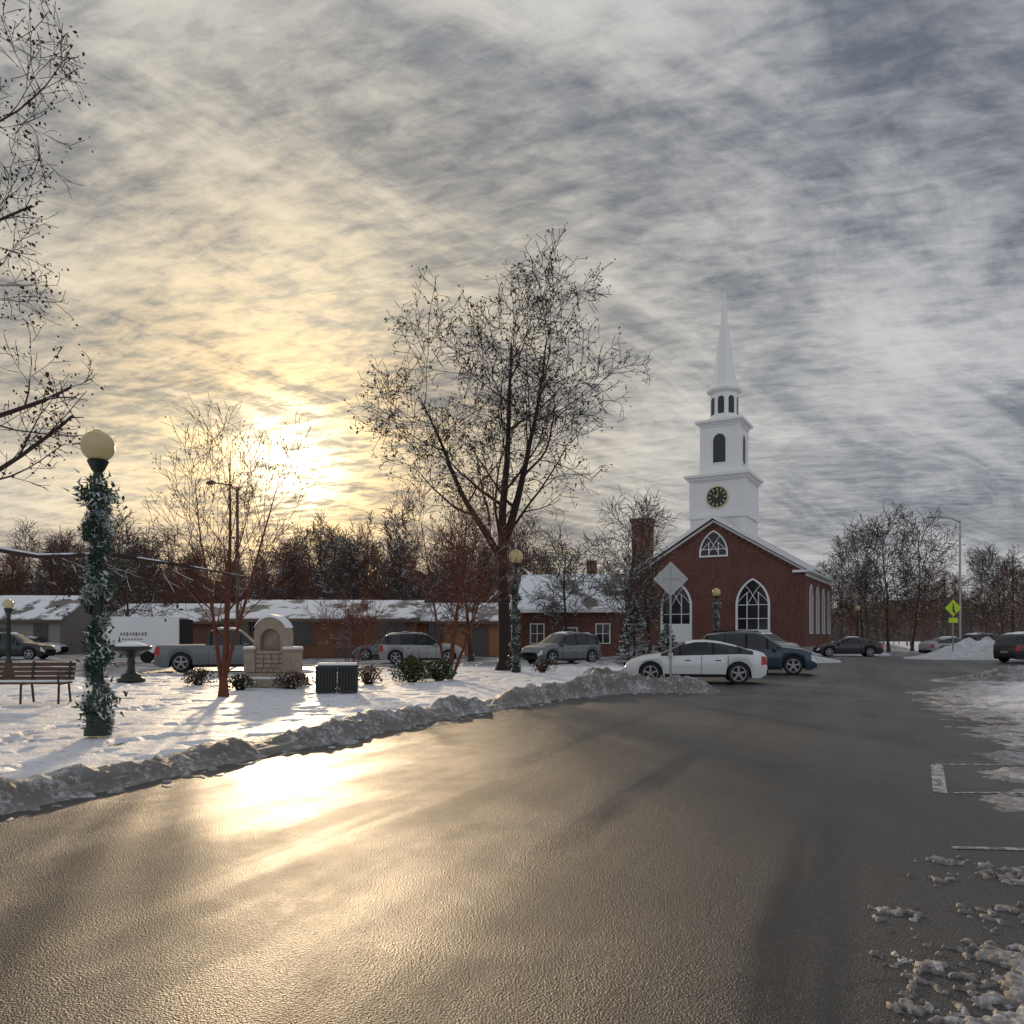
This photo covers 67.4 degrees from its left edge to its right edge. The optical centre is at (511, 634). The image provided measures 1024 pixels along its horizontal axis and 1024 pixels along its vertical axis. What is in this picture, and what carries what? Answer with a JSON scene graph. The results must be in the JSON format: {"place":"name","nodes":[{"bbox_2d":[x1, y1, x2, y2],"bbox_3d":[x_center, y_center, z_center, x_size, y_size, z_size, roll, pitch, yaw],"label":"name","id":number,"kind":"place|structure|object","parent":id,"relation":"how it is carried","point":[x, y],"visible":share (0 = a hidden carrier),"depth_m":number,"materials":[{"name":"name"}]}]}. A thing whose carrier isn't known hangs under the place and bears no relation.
{"place":"outdoors","nodes":[
{"label":"outdoors","id":0,"kind":"place"},
{"bbox_2d":[5,571,439,600],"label":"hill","id":1,"kind":"structure","parent":0,"point":[318,589],"depth_m":160.03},
{"bbox_2d":[0,641,1023,1023],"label":"road","id":2,"kind":"structure","parent":0,"point":[750,849],"depth_m":5.20,"materials":[{"name":"grey asphalt"}]},
{"bbox_2d":[0,632,55,659],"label":"parked suv","id":3,"kind":"object","parent":2,"relation":"on","point":[25,647],"visible":0.91,"depth_m":49.25,"materials":[{"name":"black paint"}]},
{"bbox_2d":[26,636,68,651],"bbox_3d":[-38.510,0.849,61.999,4.620,1.494,2.160,0,0,-5],"label":"parked car","id":4,"kind":"object","parent":2,"relation":"on","point":[61,647],"visible":0.28,"depth_m":61.63,"materials":[{"name":"white paint"}]},
{"bbox_2d":[78,525,175,616],"bbox_3d":[-29.976,-3.401,59.521,7.039,10.302,5.909,0,0,16],"label":"bare tree","id":5,"kind":"object","parent":2,"relation":"on","point":[122,573],"visible":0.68,"depth_m":59.70,"materials":[{"name":"brown plant"}]},
{"bbox_2d":[105,617,192,662],"bbox_3d":[-21.749,0.280,44.962,5.300,2.640,2.140,0,0,-4],"label":"box trailer","id":6,"kind":"object","parent":2,"relation":"on","point":[153,632],"visible":0.59,"depth_m":43.98,"materials":[{"name":"white paint"}]},
{"bbox_2d":[154,627,253,671],"bbox_3d":[-12.810,0.619,34.197,5.520,1.954,2.340,0,0,-14],"label":"pickup truck","id":7,"kind":"object","parent":2,"relation":"on","point":[180,657],"visible":0.53,"depth_m":33.05,"materials":[{"name":"grey paint"}]},
{"bbox_2d":[206,480,238,625],"bbox_3d":[-15.035,-3.235,40.000,1.789,9.670,0.320,0,0,0],"label":"street light","id":8,"kind":"object","parent":2,"relation":"on","point":[237,577],"visible":0.44,"depth_m":39.93,"materials":[{"name":"grey metal"}]},
{"bbox_2d":[352,640,380,659],"bbox_3d":[-7.990,0.849,50.001,4.620,1.494,2.160,0,0,-5],"label":"parked car","id":9,"kind":"object","parent":2,"relation":"on","point":[371,651],"visible":0.31,"depth_m":49.02,"materials":[{"name":"grey paint"}]},
{"bbox_2d":[48,689,712,793],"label":"kerb","id":10,"kind":"structure","parent":2,"relation":"on","point":[279,746],"depth_m":10.34,"materials":[{"name":"concrete"}]},
{"bbox_2d":[379,631,463,663],"bbox_3d":[-5.110,0.700,43.198,4.720,1.793,2.240,0,0,-10],"label":"parked suv","id":11,"kind":"object","parent":2,"relation":"on","point":[408,643],"visible":0.73,"depth_m":42.26,"materials":[{"name":"silver paint"}]},
{"bbox_2d":[408,514,497,660],"bbox_3d":[-3.108,-2.946,47.392,5.746,9.391,4.846,0,0,17],"label":"bare tree","id":12,"kind":"object","parent":2,"relation":"on","point":[470,655],"visible":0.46,"depth_m":46.98,"materials":[{"name":"brown plant"}]},
{"bbox_2d":[520,631,600,664],"bbox_3d":[2.758,0.700,42.506,4.720,1.793,2.240,0,0,-38],"label":"parked suv","id":13,"kind":"object","parent":2,"relation":"on","point":[571,646],"visible":0.97,"depth_m":41.80,"materials":[{"name":"grey paint"}]},
{"bbox_2d":[520,520,605,631],"bbox_3d":[3.416,-3.097,55.510,7.318,9.694,6.386,0,0,42],"label":"bare tree","id":14,"kind":"object","parent":2,"relation":"on","point":[555,615],"visible":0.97,"depth_m":54.86,"materials":[{"name":"brown plant"}]},
{"bbox_2d":[578,487,684,655],"bbox_3d":[7.704,-4.187,51.948,6.809,11.875,7.549,0,0,40],"label":"bare tree","id":15,"kind":"object","parent":2,"relation":"on","point":[628,556],"visible":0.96,"depth_m":51.57,"materials":[{"name":"brown plant"}]},
{"bbox_2d":[614,601,655,660],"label":"pine tree","id":16,"kind":"object","parent":2,"relation":"on","point":[639,625],"visible":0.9,"depth_m":43.88,"materials":[{"name":"green plant"}]},
{"bbox_2d":[617,542,684,653],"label":"bare tree","id":17,"kind":"object","parent":2,"relation":"on","point":[648,628],"visible":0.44,"depth_m":59.35,"materials":[{"name":"brown plant"}]},
{"bbox_2d":[654,623,678,651],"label":"pine tree","id":18,"kind":"object","parent":2,"relation":"on","point":[664,636],"visible":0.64,"depth_m":45.93,"materials":[{"name":"green plant"}]},
{"bbox_2d":[654,562,687,676],"bbox_3d":[4.830,-0.310,23.381,1.060,3.820,0.099,0,0,0],"label":"traffic sign","id":19,"kind":"object","parent":2,"relation":"on","point":[670,578],"visible":0.9,"depth_m":23.35,"materials":[{"name":"silver metal"}]},
{"bbox_2d":[624,639,767,683],"bbox_3d":[6.110,0.874,25.898,4.620,1.444,2.160,0,0,9],"label":"parked car","id":20,"kind":"object","parent":2,"relation":"on","point":[704,658],"visible":0.94,"depth_m":25.02,"materials":[{"name":"white paint"}]},
{"bbox_2d":[710,588,721,632],"bbox_3d":[13.315,-0.702,49.999,0.902,4.732,0.774,0,0,29],"label":"street lamp","id":21,"kind":"object","parent":2,"relation":"on","point":[716,592],"visible":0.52,"depth_m":49.91,"materials":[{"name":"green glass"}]},
{"bbox_2d":[702,630,816,674],"bbox_3d":[10.091,0.703,31.903,4.720,1.787,2.240,0,0,18],"label":"parked suv","id":22,"kind":"object","parent":2,"relation":"on","point":[793,660],"visible":0.57,"depth_m":30.83,"materials":[{"name":"teal paint"}]},
{"bbox_2d":[758,632,799,647],"bbox_3d":[18.195,0.700,55.009,2.240,1.793,4.720,0,0,-30],"label":"parked suv","id":23,"kind":"object","parent":2,"relation":"on","point":[776,639],"visible":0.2,"depth_m":54.20,"materials":[{"name":"silver paint"}]},
{"bbox_2d":[813,636,883,656],"bbox_3d":[24.910,0.849,56.998,4.620,1.494,2.160,0,0,12],"label":"parked car","id":24,"kind":"object","parent":2,"relation":"on","point":[856,645],"visible":1,"depth_m":56.17,"materials":[{"name":"black paint"}]},
{"bbox_2d":[854,605,860,636],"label":"street lamp","id":25,"kind":"object","parent":2,"relation":"on","point":[857,608],"visible":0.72,"depth_m":79.95,"materials":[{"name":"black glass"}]},
{"bbox_2d":[823,518,893,637],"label":"bare tree","id":26,"kind":"object","parent":2,"relation":"on","point":[845,559],"visible":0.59,"depth_m":81.84,"materials":[{"name":"brown plant"}]},
{"bbox_2d":[838,500,948,651],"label":"bare tree","id":27,"kind":"object","parent":2,"relation":"on","point":[878,554],"visible":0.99,"depth_m":71.00,"materials":[{"name":"brown plant"}]},
{"bbox_2d":[812,636,1017,662],"bbox_3d":[25.442,0.880,53.929,30.610,1.560,14.845,0,0,-18],"label":"snow pile","id":28,"kind":"object","parent":2,"relation":"on","point":[969,648],"visible":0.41,"depth_m":50.14,"materials":[{"name":"white snow"}]},
{"bbox_2d":[882,505,969,650],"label":"bare tree","id":29,"kind":"object","parent":2,"relation":"on","point":[925,600],"visible":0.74,"depth_m":75.44,"materials":[{"name":"brown plant"}]},
{"bbox_2d":[918,636,962,653],"bbox_3d":[33.790,0.849,58.999,4.620,1.494,2.160,0,0,-8],"label":"parked car","id":30,"kind":"object","parent":2,"relation":"on","point":[930,645],"visible":0.36,"depth_m":58.24,"materials":[{"name":"silver paint"}]},
{"bbox_2d":[862,855,1023,1023],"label":"snow slush","id":31,"kind":"object","parent":2,"relation":"on","point":[1011,983],"visible":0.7,"depth_m":3.62,"materials":[{"name":"white snow"}]},
{"bbox_2d":[925,515,960,637],"bbox_3d":[33.727,-3.885,60.000,2.866,10.970,0.320,0,0,0],"label":"street light","id":32,"kind":"object","parent":2,"relation":"on","point":[933,516],"visible":0.68,"depth_m":59.94,"materials":[{"name":"grey metal"}]},
{"bbox_2d":[945,600,960,651],"bbox_3d":[28.700,-0.350,49.954,1.100,3.900,0.169,0,0,0],"label":"pedestrian sign","id":33,"kind":"object","parent":2,"relation":"on","point":[952,607],"visible":0.94,"depth_m":49.94,"materials":[{"name":"yellow metal"}]},
{"bbox_2d":[931,764,1023,849],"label":"road marking","id":34,"kind":"object","parent":2,"relation":"on","point":[938,780],"visible":1,"depth_m":8.12,"materials":[{"name":"paint"}]},
{"bbox_2d":[961,633,998,640],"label":"parked suv","id":35,"kind":"object","parent":2,"relation":"on","point":[979,636],"visible":0.24,"depth_m":65.19,"materials":[{"name":"grey paint"}]},
{"bbox_2d":[993,632,1023,661],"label":"parked suv","id":36,"kind":"object","parent":2,"relation":"on","point":[1007,646],"visible":1,"depth_m":43.73,"materials":[{"name":"black paint"}]},
{"bbox_2d":[0,0,1023,608],"label":"sky","id":37,"kind":"structure","parent":0,"point":[264,182],"materials":[{"name":"grey"}]},
{"bbox_2d":[620,641,920,650],"bbox_3d":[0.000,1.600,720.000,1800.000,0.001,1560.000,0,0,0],"label":"ground","id":38,"kind":"structure","parent":0,"point":[903,644],"depth_m":127.74,"materials":[{"name":"white snow"}]},
{"bbox_2d":[41,559,61,594],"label":"utility pole","id":39,"kind":"object","parent":38,"relation":"on","point":[51,586],"visible":0.4,"depth_m":74.92,"materials":[{"name":"brown wood"}]},
{"bbox_2d":[0,605,104,654],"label":"walls","id":40,"kind":"structure","parent":38,"relation":"on","point":[68,630],"depth_m":63.62,"materials":[{"name":"grey"}]},
{"bbox_2d":[0,624,47,640],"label":"windows and door","id":41,"kind":"structure","parent":40,"relation":"attached to","point":[40,630],"depth_m":62.24,"materials":[{"name":"grey glass"}]},
{"bbox_2d":[0,595,81,619],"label":"roof","id":42,"kind":"structure","parent":40,"relation":"on","point":[29,607],"depth_m":64.03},
{"bbox_2d":[0,620,62,622],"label":"fascia","id":43,"kind":"structure","parent":42,"relation":"attached to","point":[60,621],"depth_m":61.84,"materials":[{"name":"grey wood"}]},
{"bbox_2d":[193,624,219,643],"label":"walls","id":44,"kind":"structure","parent":38,"relation":"on","point":[201,632],"depth_m":62.12,"materials":[{"name":"brown wood"}]},
{"bbox_2d":[109,603,235,621],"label":"roof","id":45,"kind":"structure","parent":44,"relation":"on","point":[192,609],"depth_m":63.87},
{"bbox_2d":[193,622,223,623],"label":"fascia","id":46,"kind":"structure","parent":45,"relation":"attached to","point":[207,622],"depth_m":61.69,"materials":[{"name":"wood"}]},
{"bbox_2d":[0,496,556,614],"bbox_3d":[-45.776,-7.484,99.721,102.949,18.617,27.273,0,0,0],"label":"distant woods","id":47,"kind":"object","parent":38,"relation":"on","point":[341,576],"visible":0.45,"depth_m":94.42,"materials":[{"name":"brown plant"}]},
{"bbox_2d":[229,622,417,657],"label":"walls","id":48,"kind":"structure","parent":38,"relation":"on","point":[316,650],"depth_m":52.52,"materials":[{"name":"red brick"}]},
{"bbox_2d":[221,600,424,618],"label":"roof","id":49,"kind":"structure","parent":48,"relation":"on","point":[397,609],"depth_m":54.32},
{"bbox_2d":[221,619,419,621],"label":"fascia","id":50,"kind":"structure","parent":49,"relation":"attached to","point":[312,620],"depth_m":52.07,"materials":[{"name":"brown wood"}]},
{"bbox_2d":[240,622,405,657],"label":"windows and door","id":51,"kind":"structure","parent":48,"relation":"attached to","point":[303,633],"depth_m":52.40,"materials":[{"name":"grey glass"}]},
{"bbox_2d":[0,660,721,823],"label":"snow lawn","id":52,"kind":"structure","parent":38,"relation":"on","point":[168,722],"depth_m":14.09,"materials":[{"name":"white snow"}]},
{"bbox_2d":[2,599,14,675],"bbox_3d":[-17.700,0.112,27.000,0.380,2.776,0.370,0,0,0],"label":"street lamp","id":53,"kind":"object","parent":52,"relation":"on","point":[8,604],"visible":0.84,"depth_m":26.95,"materials":[{"name":"black metal"}]},
{"bbox_2d":[0,661,75,703],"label":"park bench","id":54,"kind":"object","parent":52,"relation":"on","point":[58,679],"visible":0.99,"depth_m":16.86,"materials":[{"name":"brown wood"}]},
{"bbox_2d":[62,429,128,737],"bbox_3d":[-6.251,-0.750,11.524,0.888,4.662,0.945,0,0,0],"label":"street lamp","id":55,"kind":"object","parent":52,"relation":"on","point":[97,447],"visible":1,"depth_m":11.41,"materials":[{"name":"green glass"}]},
{"bbox_2d":[0,0,251,621],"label":"bare tree","id":56,"kind":"object","parent":52,"relation":"on","point":[54,430],"visible":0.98,"depth_m":13.35,"materials":[{"name":"brown plant"}]},
{"bbox_2d":[111,642,151,682],"bbox_3d":[-12.200,0.860,24.600,1.240,1.280,1.240,0,0,0],"label":"birdbath","id":57,"kind":"object","parent":52,"relation":"on","point":[132,650],"visible":0.95,"depth_m":24.35,"materials":[{"name":"grey stone"}]},
{"bbox_2d":[181,666,217,684],"bbox_3d":[-9.448,1.241,23.028,1.024,0.631,1.011,0,0,33],"label":"shrub","id":58,"kind":"object","parent":52,"relation":"on","point":[197,676],"visible":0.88,"depth_m":22.90,"materials":[{"name":"brown plant"}]},
{"bbox_2d":[125,394,331,696],"bbox_3d":[-7.064,-2.167,18.900,5.000,7.635,3.562,0,0,12],"label":"young tree","id":59,"kind":"object","parent":52,"relation":"on","point":[223,667],"visible":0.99,"depth_m":18.85,"materials":[{"name":"red plant"}]},
{"bbox_2d":[228,673,256,690],"bbox_3d":[-7.490,1.298,21.240,0.973,0.517,0.791,0,0,0],"label":"shrub","id":60,"kind":"object","parent":52,"relation":"on","point":[239,682],"visible":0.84,"depth_m":21.14,"materials":[{"name":"green plant"}]},
{"bbox_2d":[242,614,308,687],"bbox_3d":[-6.950,0.453,22.400,1.700,2.095,1.100,0,0,8],"label":"stone monument","id":61,"kind":"object","parent":52,"relation":"on","point":[271,652],"visible":0.95,"depth_m":22.12,"materials":[{"name":"beige stone"}]},
{"bbox_2d":[269,670,314,688],"bbox_3d":[-6.167,1.270,21.705,1.117,0.576,1.134,0,0,-42],"label":"shrub","id":62,"kind":"object","parent":52,"relation":"on","point":[295,682],"visible":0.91,"depth_m":21.53,"materials":[{"name":"brown plant"}]},
{"bbox_2d":[315,662,358,692],"bbox_3d":[-4.530,1.105,19.900,1.060,0.770,0.540,0,0,-8],"label":"trash bin","id":63,"kind":"object","parent":52,"relation":"on","point":[335,677],"visible":1,"depth_m":19.67,"materials":[{"name":"black metal"}]},
{"bbox_2d":[295,586,398,664],"bbox_3d":[-5.264,0.011,24.531,3.236,3.279,1.869,0,0,0],"label":"young tree","id":64,"kind":"object","parent":52,"relation":"on","point":[361,632],"visible":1,"depth_m":24.47,"materials":[{"name":"red plant"}]},
{"bbox_2d":[358,663,386,683],"bbox_3d":[-4.402,1.214,23.501,1.081,0.686,1.029,0,0,-34],"label":"shrub","id":65,"kind":"object","parent":52,"relation":"on","point":[367,676],"visible":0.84,"depth_m":23.44,"materials":[{"name":"brown plant"}]},
{"bbox_2d":[387,653,432,681],"bbox_3d":[-3.220,1.039,24.565,1.415,1.034,1.123,0,0,0],"label":"shrub","id":66,"kind":"object","parent":52,"relation":"on","point":[408,672],"visible":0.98,"depth_m":24.28,"materials":[{"name":"green plant"}]},
{"bbox_2d":[424,657,457,680],"bbox_3d":[-2.422,1.132,25.248,1.349,0.847,1.122,0,0,0],"label":"shrub","id":67,"kind":"object","parent":52,"relation":"on","point":[440,668],"visible":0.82,"depth_m":24.98,"materials":[{"name":"green plant"}]},
{"bbox_2d":[387,460,536,678],"bbox_3d":[-1.975,-2.050,26.088,4.603,7.399,4.662,0,0,24],"label":"young tree","id":68,"kind":"object","parent":52,"relation":"on","point":[461,600],"visible":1,"depth_m":25.96,"materials":[{"name":"red plant"}]},
{"bbox_2d":[343,222,652,670],"bbox_3d":[-0.983,-7.773,33.132,12.623,18.886,9.847,0,0,25],"label":"bare tree","id":69,"kind":"object","parent":52,"relation":"on","point":[504,637],"visible":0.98,"depth_m":32.44,"materials":[{"name":"brown plant"}]},
{"bbox_2d":[507,549,525,671],"bbox_3d":[0.166,-0.961,31.005,0.817,5.011,0.862,0,0,0],"label":"street lamp","id":70,"kind":"object","parent":52,"relation":"on","point":[516,641],"visible":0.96,"depth_m":30.91,"materials":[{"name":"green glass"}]},
{"bbox_2d":[531,655,557,672],"bbox_3d":[1.229,1.183,30.430,1.028,0.744,0.902,0,0,23],"label":"shrub","id":71,"kind":"object","parent":52,"relation":"on","point":[543,667],"visible":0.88,"depth_m":30.43,"materials":[{"name":"brown plant"}]},
{"bbox_2d":[418,624,497,656],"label":"walls","id":72,"kind":"structure","parent":38,"relation":"on","point":[493,640],"depth_m":55.98,"materials":[{"name":"brown wood"}]},
{"bbox_2d":[428,624,488,656],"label":"windows and door","id":73,"kind":"structure","parent":72,"relation":"attached to","point":[480,643],"depth_m":55.88,"materials":[{"name":"grey glass"}]},
{"bbox_2d":[420,603,511,623],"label":"roof","id":74,"kind":"structure","parent":72,"relation":"on","point":[488,613],"depth_m":57.29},
{"bbox_2d":[417,621,497,623],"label":"fascia","id":75,"kind":"structure","parent":74,"relation":"attached to","point":[461,622],"depth_m":55.53,"materials":[{"name":"brown wood"}]},
{"bbox_2d":[489,570,527,652],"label":"walls","id":76,"kind":"structure","parent":38,"relation":"on","point":[509,589],"depth_m":68.15,"materials":[{"name":"brick"}]},
{"bbox_2d":[485,567,532,602],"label":"roof","id":77,"kind":"structure","parent":76,"relation":"on","point":[527,572],"depth_m":68.02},
{"bbox_2d":[509,595,511,640],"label":"windows and door","id":78,"kind":"structure","parent":76,"relation":"attached to","point":[510,600],"depth_m":68.12,"materials":[{"name":"white paint"}]},
{"bbox_2d":[521,561,619,655],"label":"walls","id":79,"kind":"structure","parent":38,"relation":"on","point":[585,622],"depth_m":58.41,"materials":[{"name":"brick"}]},
{"bbox_2d":[530,623,609,643],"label":"windows and door","id":80,"kind":"structure","parent":79,"relation":"attached to","point":[537,633],"depth_m":58.46,"materials":[{"name":"white paint"}]},
{"bbox_2d":[518,574,624,612],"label":"roof","id":81,"kind":"structure","parent":79,"relation":"on","point":[527,584],"depth_m":59.87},
{"bbox_2d":[520,609,624,612],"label":"fascia","id":82,"kind":"structure","parent":81,"relation":"attached to","point":[569,611],"depth_m":57.98,"materials":[{"name":"white paint"}]},
{"bbox_2d":[548,553,623,573],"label":"distant woods","id":83,"kind":"object","parent":38,"relation":"on","point":[597,566],"visible":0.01,"depth_m":124.92,"materials":[{"name":"brown plant"}]},
{"bbox_2d":[620,290,837,651],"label":"church","id":84,"kind":"structure","parent":38,"relation":"on","point":[762,585],"depth_m":75.68,"materials":[{"name":"brick"}]},
{"bbox_2d":[661,530,830,646],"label":"windows","id":85,"kind":"structure","parent":84,"relation":"in","point":[752,600],"depth_m":74.84,"materials":[{"name":"white paint"}]},
{"bbox_2d":[815,534,1023,645],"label":"distant woods","id":86,"kind":"object","parent":38,"relation":"on","point":[938,614],"visible":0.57,"depth_m":117.01,"materials":[{"name":"brown plant"}]},
{"bbox_2d":[904,665,1023,815],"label":"snow verge","id":87,"kind":"structure","parent":38,"relation":"on","point":[1006,698],"depth_m":16.07,"materials":[{"name":"white snow"}]},
{"bbox_2d":[955,541,1023,633],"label":"bare tree","id":88,"kind":"object","parent":38,"relation":"on","point":[983,560],"visible":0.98,"depth_m":81.55,"materials":[{"name":"brown plant"}]},
{"bbox_2d":[1005,557,1020,631],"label":"utility pole","id":89,"kind":"object","parent":38,"relation":"on","point":[1012,600],"visible":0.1,"depth_m":91.91,"materials":[{"name":"brown wood"}]},
{"bbox_2d":[832,597,1023,640],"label":"hill","id":90,"kind":"structure","parent":0,"point":[873,634],"depth_m":191.76,"materials":[{"name":"brown plant"}]}
]}

